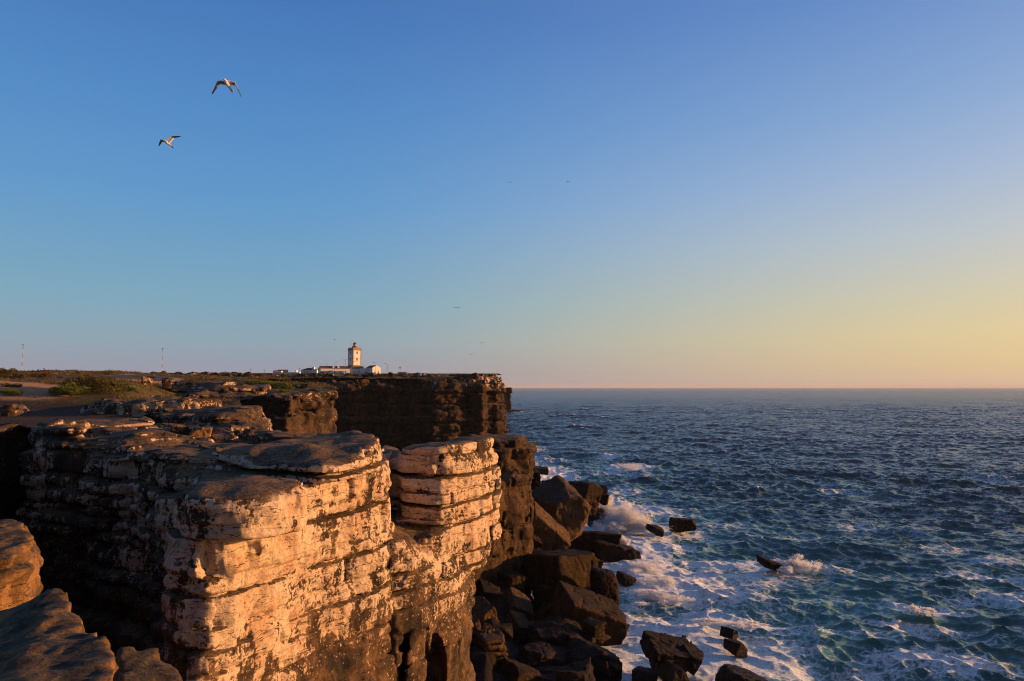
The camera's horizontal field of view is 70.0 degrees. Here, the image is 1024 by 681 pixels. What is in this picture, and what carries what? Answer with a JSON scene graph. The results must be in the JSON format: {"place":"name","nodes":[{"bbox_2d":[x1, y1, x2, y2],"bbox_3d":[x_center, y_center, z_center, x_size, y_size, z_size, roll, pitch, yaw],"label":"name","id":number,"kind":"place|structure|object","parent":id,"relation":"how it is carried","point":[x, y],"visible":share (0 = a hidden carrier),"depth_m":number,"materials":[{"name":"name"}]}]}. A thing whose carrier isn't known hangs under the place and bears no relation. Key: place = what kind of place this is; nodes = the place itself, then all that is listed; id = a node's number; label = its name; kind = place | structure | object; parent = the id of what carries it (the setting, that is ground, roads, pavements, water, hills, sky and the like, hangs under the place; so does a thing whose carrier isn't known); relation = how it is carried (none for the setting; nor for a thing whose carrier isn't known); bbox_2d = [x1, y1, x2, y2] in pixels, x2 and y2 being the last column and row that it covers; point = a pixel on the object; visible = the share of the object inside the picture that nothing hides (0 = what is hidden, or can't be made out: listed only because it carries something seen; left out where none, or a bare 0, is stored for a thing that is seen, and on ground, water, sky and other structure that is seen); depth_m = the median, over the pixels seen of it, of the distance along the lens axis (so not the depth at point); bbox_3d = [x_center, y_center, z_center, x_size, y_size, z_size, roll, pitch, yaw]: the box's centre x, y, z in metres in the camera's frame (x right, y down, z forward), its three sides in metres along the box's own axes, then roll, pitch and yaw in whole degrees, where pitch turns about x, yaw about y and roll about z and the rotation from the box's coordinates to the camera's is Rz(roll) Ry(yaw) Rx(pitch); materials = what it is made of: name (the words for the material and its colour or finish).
{"place":"outdoors","nodes":[
{"label":"outdoors","id":0,"kind":"place"},
{"bbox_2d":[0,423,32,519],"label":"cliff","id":1,"kind":"structure","parent":0,"point":[14,443],"depth_m":54.68,"materials":[{"name":"stone"}]},
{"bbox_2d":[0,519,43,610],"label":"rock shelf","id":2,"kind":"object","parent":1,"relation":"on","point":[21,561],"visible":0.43,"depth_m":14.82,"materials":[{"name":"stone"}]},
{"bbox_2d":[0,588,118,680],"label":"rock shelf","id":3,"kind":"object","parent":1,"relation":"on","point":[44,636],"visible":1,"depth_m":8.45,"materials":[{"name":"stone"}]},
{"bbox_2d":[114,646,182,680],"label":"rock shelf","id":4,"kind":"object","parent":1,"relation":"on","point":[133,664],"visible":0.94,"depth_m":12.27,"materials":[{"name":"stone"}]},
{"bbox_2d":[4,373,173,380],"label":"road","id":5,"kind":"structure","parent":0,"point":[158,378],"depth_m":113.35,"materials":[{"name":"asphalt"}]},
{"bbox_2d":[16,418,256,680],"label":"cliff","id":6,"kind":"structure","parent":0,"point":[94,513],"depth_m":43.42,"materials":[{"name":"stone"}]},
{"bbox_2d":[137,416,152,421],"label":"rock","id":7,"kind":"object","parent":6,"relation":"on","point":[144,419],"visible":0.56,"depth_m":55.53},
{"bbox_2d":[189,426,211,437],"bbox_3d":[-21.466,6.368,50.182,1.500,0.934,1.690,2,-4,-28],"label":"rock","id":8,"kind":"object","parent":6,"relation":"on","point":[204,431],"visible":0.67,"depth_m":49.59,"materials":[{"name":"stone"}]},
{"bbox_2d":[158,136,180,147],"bbox_3d":[-22.008,-12.796,46.972,1.335,0.756,0.411,1,-4,-17],"label":"gull","id":9,"kind":"object","parent":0,"point":[169,140],"visible":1,"depth_m":46.93,"materials":[{"name":"white"}]},
{"bbox_2d":[212,78,241,96],"bbox_3d":[-13.624,-12.069,34.871,1.377,0.746,0.544,1,-4,-12],"label":"gull","id":10,"kind":"object","parent":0,"point":[227,83],"visible":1,"depth_m":34.91,"materials":[{"name":"white"}]},
{"bbox_2d":[0,370,500,426],"bbox_3d":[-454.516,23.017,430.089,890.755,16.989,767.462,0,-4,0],"label":"ground","id":11,"kind":"structure","parent":0,"point":[45,406],"depth_m":70.87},
{"bbox_2d":[0,367,16,373],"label":"shrub","id":12,"kind":"object","parent":11,"relation":"on","point":[5,371],"visible":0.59,"depth_m":130.45,"materials":[{"name":"green plant"}]},
{"bbox_2d":[0,388,22,395],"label":"shrub","id":13,"kind":"object","parent":11,"relation":"on","point":[12,391],"visible":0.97,"depth_m":69.79,"materials":[{"name":"green plant"}]},
{"bbox_2d":[0,383,22,386],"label":"shrub","id":14,"kind":"object","parent":11,"relation":"on","point":[12,385],"visible":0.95,"depth_m":72.42,"materials":[{"name":"green plant"}]},
{"bbox_2d":[0,404,29,416],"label":"rock ledge","id":15,"kind":"object","parent":11,"relation":"on","point":[12,410],"visible":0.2,"depth_m":61.14,"materials":[{"name":"stone"}]},
{"bbox_2d":[0,374,29,378],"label":"shrub","id":16,"kind":"object","parent":11,"relation":"on","point":[17,376],"visible":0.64,"depth_m":103.85,"materials":[{"name":"green plant"}]},
{"bbox_2d":[28,373,52,377],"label":"shrub","id":17,"kind":"object","parent":11,"relation":"on","point":[41,375],"visible":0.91,"depth_m":111.84,"materials":[{"name":"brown plant"}]},
{"bbox_2d":[48,382,91,395],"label":"shrub","id":18,"kind":"object","parent":11,"relation":"on","point":[67,389],"visible":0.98,"depth_m":70.92,"materials":[{"name":"green plant"}]},
{"bbox_2d":[58,374,131,393],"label":"shrub","id":19,"kind":"object","parent":11,"relation":"on","point":[110,386],"visible":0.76,"depth_m":73.44,"materials":[{"name":"green plant"}]},
{"bbox_2d":[101,370,118,374],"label":"shrub","id":20,"kind":"object","parent":11,"relation":"on","point":[106,372],"visible":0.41,"depth_m":134.00,"materials":[{"name":"green plant"}]},
{"bbox_2d":[95,383,140,391],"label":"shrub","id":21,"kind":"object","parent":11,"relation":"on","point":[133,389],"visible":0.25,"depth_m":77.61,"materials":[{"name":"green plant"}]},
{"bbox_2d":[131,375,156,378],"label":"shrub","id":22,"kind":"object","parent":11,"relation":"on","point":[153,377],"visible":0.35,"depth_m":124.53,"materials":[{"name":"green plant"}]},
{"bbox_2d":[77,395,221,421],"bbox_3d":[-34.083,8.762,69.042,13.319,7.324,23.702,1,-4,-21],"label":"rock ledge","id":23,"kind":"object","parent":11,"relation":"on","point":[151,408],"visible":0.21,"depth_m":63.00,"materials":[{"name":"stone"}]},
{"bbox_2d":[162,378,171,388],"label":"rock","id":24,"kind":"object","parent":11,"relation":"on","point":[166,383],"visible":1,"depth_m":102.24,"materials":[{"name":"stone"}]},
{"bbox_2d":[157,405,273,430],"bbox_3d":[-24.589,10.181,60.936,9.551,9.458,18.821,1,-4,-21],"label":"rock ledge","id":25,"kind":"object","parent":11,"relation":"on","point":[247,416],"visible":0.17,"depth_m":58.22,"materials":[{"name":"stone"}]},
{"bbox_2d":[164,380,272,394],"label":"rock ledge","id":26,"kind":"object","parent":11,"relation":"on","point":[184,387],"visible":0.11,"depth_m":104.79,"materials":[{"name":"stone"}]},
{"bbox_2d":[141,376,152,385],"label":"rock","id":27,"kind":"object","parent":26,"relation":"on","point":[145,380],"visible":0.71,"depth_m":99.07,"materials":[{"name":"stone"}]},
{"bbox_2d":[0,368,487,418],"bbox_3d":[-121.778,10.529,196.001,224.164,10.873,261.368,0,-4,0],"label":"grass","id":28,"kind":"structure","parent":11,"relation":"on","point":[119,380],"depth_m":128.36,"materials":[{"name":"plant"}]},
{"bbox_2d":[184,423,323,443],"bbox_3d":[-18.437,9.791,53.060,15.115,7.230,9.755,0,-4,0],"label":"rock ledge","id":29,"kind":"object","parent":11,"relation":"on","point":[226,435],"visible":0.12,"depth_m":50.45,"materials":[{"name":"stone"}]},
{"bbox_2d":[161,423,185,426],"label":"rock","id":30,"kind":"object","parent":29,"relation":"on","point":[169,425],"visible":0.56,"depth_m":52.58,"materials":[{"name":"stone"}]},
{"bbox_2d":[171,426,191,434],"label":"rock","id":31,"kind":"object","parent":29,"relation":"on","point":[180,430],"visible":0.38,"depth_m":50.08,"materials":[{"name":"stone"}]},
{"bbox_2d":[229,424,241,435],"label":"rock","id":32,"kind":"object","parent":29,"relation":"on","point":[236,430],"visible":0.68,"depth_m":51.63,"materials":[{"name":"stone"}]},
{"bbox_2d":[243,428,253,439],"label":"rock","id":33,"kind":"object","parent":29,"relation":"on","point":[248,434],"visible":0.98,"depth_m":51.22,"materials":[{"name":"stone"}]},
{"bbox_2d":[242,380,279,384],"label":"shrub","id":34,"kind":"object","parent":11,"relation":"on","point":[250,382],"visible":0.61,"depth_m":117.10,"materials":[{"name":"green plant"}]},
{"bbox_2d":[281,370,300,373],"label":"outbuilding","id":35,"kind":"structure","parent":11,"relation":"on","point":[290,372],"depth_m":649.43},
{"bbox_2d":[301,367,317,372],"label":"keeper house","id":36,"kind":"structure","parent":11,"relation":"on","point":[310,370],"depth_m":639.88,"materials":[{"name":"paint"}]},
{"bbox_2d":[318,366,350,373],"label":"keeper house","id":37,"kind":"structure","parent":11,"relation":"on","point":[338,369],"depth_m":621.51,"materials":[{"name":"paint"}]},
{"bbox_2d":[348,342,360,365],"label":"lighthouse","id":38,"kind":"object","parent":11,"relation":"on","point":[354,352],"visible":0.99,"depth_m":631.70,"materials":[{"name":"paint"}]},
{"bbox_2d":[350,366,363,372],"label":"keeper house","id":39,"kind":"structure","parent":11,"relation":"on","point":[354,369],"depth_m":618.51,"materials":[{"name":"paint"}]},
{"bbox_2d":[359,368,367,373],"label":"annex","id":40,"kind":"object","parent":11,"relation":"on","point":[362,370],"visible":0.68,"depth_m":615.51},
{"bbox_2d":[366,365,380,373],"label":"shed","id":41,"kind":"structure","parent":11,"relation":"on","point":[375,369],"depth_m":614.87,"materials":[{"name":"paint"}]},
{"bbox_2d":[185,388,337,433],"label":"promontory","id":42,"kind":"structure","parent":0,"point":[302,412],"depth_m":100.91,"materials":[{"name":"stone"}]},
{"bbox_2d":[267,381,298,388],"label":"shrub","id":43,"kind":"object","parent":42,"relation":"on","point":[285,385],"visible":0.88,"depth_m":114.95,"materials":[{"name":"green plant"}]},
{"bbox_2d":[289,384,308,388],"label":"shrub","id":44,"kind":"object","parent":42,"relation":"on","point":[303,386],"visible":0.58,"depth_m":116.93,"materials":[{"name":"green plant"}]},
{"bbox_2d":[159,430,399,680],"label":"cliff","id":45,"kind":"structure","parent":0,"point":[276,558],"depth_m":33.88,"materials":[{"name":"stone"}]},
{"bbox_2d":[150,371,508,450],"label":"headland","id":46,"kind":"structure","parent":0,"point":[399,414],"depth_m":288.13,"materials":[{"name":"stone"}]},
{"bbox_2d":[382,436,501,680],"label":"rock pillar","id":47,"kind":"object","parent":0,"point":[445,503],"visible":0.75,"depth_m":45.26,"materials":[{"name":"stone"}]},
{"bbox_2d":[467,434,536,592],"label":"sea cliff","id":48,"kind":"structure","parent":0,"point":[512,546],"depth_m":83.73,"materials":[{"name":"stone"}]},
{"bbox_2d":[532,534,541,547],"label":"boulder","id":49,"kind":"object","parent":48,"relation":"on","point":[537,541],"visible":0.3,"depth_m":91.51,"materials":[{"name":"stone"}]},
{"bbox_2d":[469,572,552,680],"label":"shore","id":50,"kind":"structure","parent":0,"point":[485,666],"depth_m":63.28,"materials":[{"name":"stone"}]},
{"bbox_2d":[470,636,476,645],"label":"boulder","id":51,"kind":"object","parent":50,"relation":"on","point":[473,642],"visible":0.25,"depth_m":59.80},
{"bbox_2d":[472,614,480,635],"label":"boulder","id":52,"kind":"object","parent":50,"relation":"on","point":[475,620],"visible":0.24,"depth_m":64.07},
{"bbox_2d":[471,596,498,622],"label":"boulder","id":53,"kind":"object","parent":50,"relation":"on","point":[483,609],"visible":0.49,"depth_m":66.68,"materials":[{"name":"stone"}]},
{"bbox_2d":[476,578,499,599],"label":"boulder","id":54,"kind":"object","parent":50,"relation":"on","point":[486,589],"visible":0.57,"depth_m":74.65,"materials":[{"name":"stone"}]},
{"bbox_2d":[473,623,507,665],"bbox_3d":[-1.904,25.445,60.467,2.361,3.346,3.240,2,-4,-29],"label":"boulder","id":55,"kind":"object","parent":50,"relation":"on","point":[488,638],"visible":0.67,"depth_m":59.56,"materials":[{"name":"stone"}]},
{"bbox_2d":[490,623,512,641],"bbox_3d":[-0.876,25.824,64.474,2.186,1.496,2.093,1,-4,-11],"label":"boulder","id":56,"kind":"object","parent":50,"relation":"on","point":[506,629],"visible":0.59,"depth_m":63.90,"materials":[{"name":"stone"}]},
{"bbox_2d":[505,648,513,658],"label":"boulder","id":57,"kind":"object","parent":50,"relation":"on","point":[509,653],"visible":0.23,"depth_m":61.87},
{"bbox_2d":[495,570,526,592],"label":"boulder","id":58,"kind":"object","parent":50,"relation":"on","point":[512,578],"visible":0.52,"depth_m":77.70,"materials":[{"name":"stone"}]},
{"bbox_2d":[502,587,533,620],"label":"boulder","id":59,"kind":"object","parent":50,"relation":"on","point":[518,601],"visible":0.65,"depth_m":72.62,"materials":[{"name":"stone"}]},
{"bbox_2d":[498,657,546,680],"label":"boulder","id":60,"kind":"object","parent":50,"relation":"on","point":[511,670],"visible":0.97,"depth_m":57.62,"materials":[{"name":"stone"}]},
{"bbox_2d":[532,548,543,552],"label":"boulder","id":61,"kind":"object","parent":50,"relation":"on","point":[537,550],"visible":0.1,"depth_m":90.38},
{"bbox_2d":[518,641,569,667],"bbox_3d":[2.917,27.398,63.263,5.066,2.260,4.297,1,-4,-17],"label":"boulder","id":62,"kind":"object","parent":50,"relation":"on","point":[539,654],"visible":0.67,"depth_m":62.05,"materials":[{"name":"stone"}]},
{"bbox_2d":[535,666,565,673],"bbox_3d":[3.082,27.322,59.922,2.665,1.235,1.594,-1,-4,19],"label":"boulder","id":63,"kind":"object","parent":50,"relation":"on","point":[541,669],"visible":0.46,"depth_m":59.72,"materials":[{"name":"stone"}]},
{"bbox_2d":[532,500,570,550],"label":"boulder","id":64,"kind":"object","parent":50,"relation":"on","point":[550,533],"visible":0.66,"depth_m":93.97,"materials":[{"name":"stone"}]},
{"bbox_2d":[526,614,588,645],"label":"boulder","id":65,"kind":"object","parent":50,"relation":"on","point":[564,627],"visible":0.56,"depth_m":66.88,"materials":[{"name":"stone"}]},
{"bbox_2d":[505,610,529,633],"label":"boulder","id":66,"kind":"object","parent":65,"relation":"on","point":[519,622],"visible":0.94,"depth_m":69.06,"materials":[{"name":"stone"}]},
{"bbox_2d":[523,549,597,603],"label":"boulder","id":67,"kind":"object","parent":50,"relation":"on","point":[572,567],"visible":0.6,"depth_m":80.57,"materials":[{"name":"stone"}]},
{"bbox_2d":[531,475,590,541],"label":"boulder","id":68,"kind":"object","parent":50,"relation":"on","point":[560,500],"visible":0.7,"depth_m":103.24,"materials":[{"name":"stone"}]},
{"bbox_2d":[542,657,594,680],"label":"boulder","id":69,"kind":"object","parent":50,"relation":"on","point":[586,666],"visible":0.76,"depth_m":58.79,"materials":[{"name":"stone"}]},
{"bbox_2d":[555,670,583,680],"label":"boulder","id":70,"kind":"object","parent":69,"relation":"on","point":[561,675],"visible":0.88,"depth_m":57.32,"materials":[{"name":"stone"}]},
{"bbox_2d":[559,549,602,567],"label":"boulder","id":71,"kind":"object","parent":50,"relation":"on","point":[600,563],"visible":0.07,"depth_m":88.57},
{"bbox_2d":[568,481,602,515],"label":"boulder","id":72,"kind":"object","parent":50,"relation":"on","point":[590,493],"visible":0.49,"depth_m":118.89,"materials":[{"name":"stone"}]},
{"bbox_2d":[550,580,628,645],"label":"boulder","id":73,"kind":"object","parent":50,"relation":"on","point":[579,605],"visible":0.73,"depth_m":70.81,"materials":[{"name":"stone"}]},
{"bbox_2d":[603,634,610,640],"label":"boulder","id":74,"kind":"object","parent":73,"relation":"on","point":[607,637],"visible":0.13,"depth_m":69.85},
{"bbox_2d":[584,633,596,642],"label":"boulder","id":75,"kind":"object","parent":50,"relation":"on","point":[591,638],"visible":0.53,"depth_m":66.37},
{"bbox_2d":[568,531,620,551],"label":"boulder","id":76,"kind":"object","parent":50,"relation":"on","point":[583,541],"visible":0.38,"depth_m":107.00,"materials":[{"name":"stone"}]},
{"bbox_2d":[582,618,606,645],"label":"boulder","id":77,"kind":"object","parent":50,"relation":"on","point":[595,626],"visible":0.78,"depth_m":66.90,"materials":[{"name":"stone"}]},
{"bbox_2d":[592,660,611,677],"bbox_3d":[7.502,27.346,60.829,2.204,1.365,2.332,-3,-33,48],"label":"boulder","id":78,"kind":"object","parent":50,"relation":"on","point":[601,669],"visible":0.91,"depth_m":59.98,"materials":[{"name":"stone"}]},
{"bbox_2d":[590,568,619,605],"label":"boulder","id":79,"kind":"object","parent":50,"relation":"on","point":[604,582],"visible":0.68,"depth_m":76.99,"materials":[{"name":"stone"}]},
{"bbox_2d":[609,661,621,670],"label":"boulder","id":80,"kind":"object","parent":50,"relation":"on","point":[614,666],"visible":0.73,"depth_m":60.54,"materials":[{"name":"stone"}]},
{"bbox_2d":[0,0,1023,387],"label":"sky","id":81,"kind":"structure","parent":0,"point":[758,193],"materials":[{"name":"blue"}]},
{"bbox_2d":[531,469,540,489],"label":"boulder","id":82,"kind":"object","parent":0,"point":[535,480],"visible":0.5,"depth_m":115.13,"materials":[{"name":"stone"}]},
{"bbox_2d":[566,638,622,680],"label":"boulder","id":83,"kind":"object","parent":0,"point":[579,649],"visible":0.63,"depth_m":61.80,"materials":[{"name":"stone"}]},
{"bbox_2d":[639,630,703,672],"bbox_3d":[13.798,27.147,63.313,5.360,2.859,4.915,1,-4,-9],"label":"boulder","id":84,"kind":"object","parent":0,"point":[658,649],"visible":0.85,"depth_m":62.34,"materials":[{"name":"stone"}]},
{"bbox_2d":[682,644,701,675],"bbox_3d":[15.253,27.296,62.362,1.815,2.124,2.072,1,-4,-11],"label":"boulder","id":85,"kind":"object","parent":84,"relation":"on","point":[694,668],"visible":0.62,"depth_m":61.52,"materials":[{"name":"stone"}]},
{"bbox_2d":[506,388,1023,680],"bbox_3d":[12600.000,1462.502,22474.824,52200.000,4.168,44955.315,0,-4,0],"label":"sea","id":86,"kind":"structure","parent":0,"point":[885,506],"depth_m":144.17,"materials":[{"name":"liquid"}]},
{"bbox_2d":[503,387,523,411],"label":"sea stack","id":87,"kind":"object","parent":86,"relation":"in","point":[507,398],"visible":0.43,"depth_m":759.00,"materials":[{"name":"stone"}]},
{"bbox_2d":[533,466,548,474],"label":"sea rock","id":88,"kind":"object","parent":86,"relation":"in","point":[543,470],"visible":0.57,"depth_m":209.81,"materials":[{"name":"stone"}]},
{"bbox_2d":[587,513,608,527],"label":"boulder","id":89,"kind":"object","parent":86,"relation":"in","point":[596,517],"visible":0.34,"depth_m":129.30,"materials":[{"name":"stone"}]},
{"bbox_2d":[599,485,607,493],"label":"boulder","id":90,"kind":"object","parent":89,"relation":"on","point":[604,489],"visible":0.24,"depth_m":131.30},
{"bbox_2d":[599,494,608,504],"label":"sea rock","id":91,"kind":"object","parent":89,"relation":"on","point":[604,498],"visible":0.77,"depth_m":127.53,"materials":[{"name":"stone"}]},
{"bbox_2d":[596,506,613,514],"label":"boulder","id":92,"kind":"object","parent":86,"relation":"in","point":[600,510],"visible":0.13,"depth_m":136.97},
{"bbox_2d":[591,539,640,561],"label":"boulder","id":93,"kind":"object","parent":86,"relation":"in","point":[603,550],"visible":0.79,"depth_m":104.38,"materials":[{"name":"stone"}]},
{"bbox_2d":[599,494,632,514],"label":"sea spray","id":94,"kind":"object","parent":86,"relation":"on","point":[610,504],"visible":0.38,"depth_m":137.06,"materials":[{"name":"liquid"}]},
{"bbox_2d":[616,571,636,585],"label":"sea rock","id":95,"kind":"object","parent":86,"relation":"in","point":[624,579],"visible":0.99,"depth_m":90.49,"materials":[{"name":"stone"}]},
{"bbox_2d":[590,500,671,534],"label":"sea spray","id":96,"kind":"object","parent":86,"relation":"on","point":[624,522],"visible":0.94,"depth_m":123.64,"materials":[{"name":"liquid"}]},
{"bbox_2d":[632,666,658,680],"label":"boulder","id":97,"kind":"object","parent":86,"relation":"in","point":[640,673],"visible":1,"depth_m":59.11,"materials":[{"name":"stone"}]},
{"bbox_2d":[645,524,663,536],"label":"sea rock","id":98,"kind":"object","parent":86,"relation":"in","point":[656,530],"visible":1,"depth_m":118.99,"materials":[{"name":"stone"}]},
{"bbox_2d":[656,660,689,680],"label":"boulder","id":99,"kind":"object","parent":86,"relation":"in","point":[668,670],"visible":0.98,"depth_m":58.78,"materials":[{"name":"stone"}]},
{"bbox_2d":[669,517,696,532],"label":"sea rock","id":100,"kind":"object","parent":86,"relation":"in","point":[678,525],"visible":1,"depth_m":123.81,"materials":[{"name":"stone"}]},
{"bbox_2d":[719,626,738,639],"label":"sea rock","id":101,"kind":"object","parent":86,"relation":"in","point":[727,632],"visible":0.89,"depth_m":70.90,"materials":[{"name":"stone"}]},
{"bbox_2d":[723,638,747,656],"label":"sea rock","id":102,"kind":"object","parent":86,"relation":"in","point":[736,648],"visible":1,"depth_m":67.67,"materials":[{"name":"stone"}]},
{"bbox_2d":[715,664,767,680],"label":"sea rock","id":103,"kind":"object","parent":86,"relation":"in","point":[727,672],"visible":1,"depth_m":60.28,"materials":[{"name":"stone"}]},
{"bbox_2d":[756,555,784,572],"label":"sea rock","id":104,"kind":"object","parent":86,"relation":"in","point":[770,564],"visible":0.95,"depth_m":97.39,"materials":[{"name":"stone"}]},
{"bbox_2d":[613,462,936,631],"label":"sea spray","id":105,"kind":"object","parent":86,"relation":"on","point":[666,581],"visible":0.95,"depth_m":85.22,"materials":[{"name":"liquid"}]},
{"bbox_2d":[772,553,827,573],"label":"sea spray","id":106,"kind":"object","parent":86,"relation":"on","point":[794,563],"visible":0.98,"depth_m":97.64,"materials":[{"name":"liquid"}]}
]}

